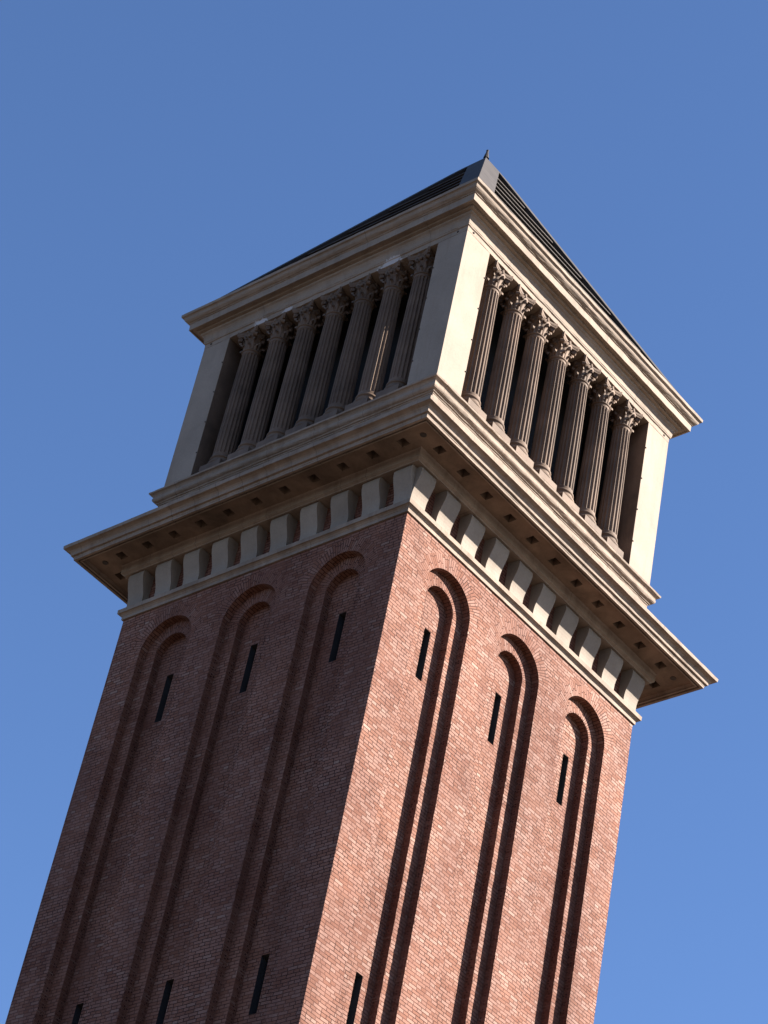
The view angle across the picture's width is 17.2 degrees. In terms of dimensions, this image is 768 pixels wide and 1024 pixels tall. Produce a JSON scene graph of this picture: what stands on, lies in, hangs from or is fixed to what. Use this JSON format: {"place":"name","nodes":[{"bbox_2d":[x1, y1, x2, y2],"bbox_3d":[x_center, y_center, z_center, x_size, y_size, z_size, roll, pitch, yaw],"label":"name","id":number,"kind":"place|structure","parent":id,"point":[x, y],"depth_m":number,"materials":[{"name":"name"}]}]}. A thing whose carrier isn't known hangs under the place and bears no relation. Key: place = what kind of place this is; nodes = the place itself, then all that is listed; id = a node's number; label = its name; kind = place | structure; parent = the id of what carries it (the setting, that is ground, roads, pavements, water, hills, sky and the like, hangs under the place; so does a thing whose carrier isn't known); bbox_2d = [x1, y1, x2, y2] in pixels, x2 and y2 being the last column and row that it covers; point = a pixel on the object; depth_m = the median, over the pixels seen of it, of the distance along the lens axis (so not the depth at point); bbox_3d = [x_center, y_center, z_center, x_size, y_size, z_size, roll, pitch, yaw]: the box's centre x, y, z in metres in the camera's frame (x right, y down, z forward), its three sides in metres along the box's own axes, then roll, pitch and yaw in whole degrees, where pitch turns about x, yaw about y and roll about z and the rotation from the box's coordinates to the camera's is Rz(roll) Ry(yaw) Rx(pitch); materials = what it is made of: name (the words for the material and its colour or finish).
{"place":"outdoors","nodes":[
{"label":"outdoors","id":0,"kind":"place"},
{"bbox_2d":[5,150,717,1023],"bbox_3d":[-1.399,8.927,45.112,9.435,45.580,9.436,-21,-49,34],"label":"bell tower","id":1,"kind":"structure","parent":0,"point":[403,654],"depth_m":46.92,"materials":[{"name":"red brick"}]},
{"bbox_2d":[0,0,767,1023],"label":"sky","id":2,"kind":"structure","parent":0,"point":[159,159],"materials":[{"name":"blue"}]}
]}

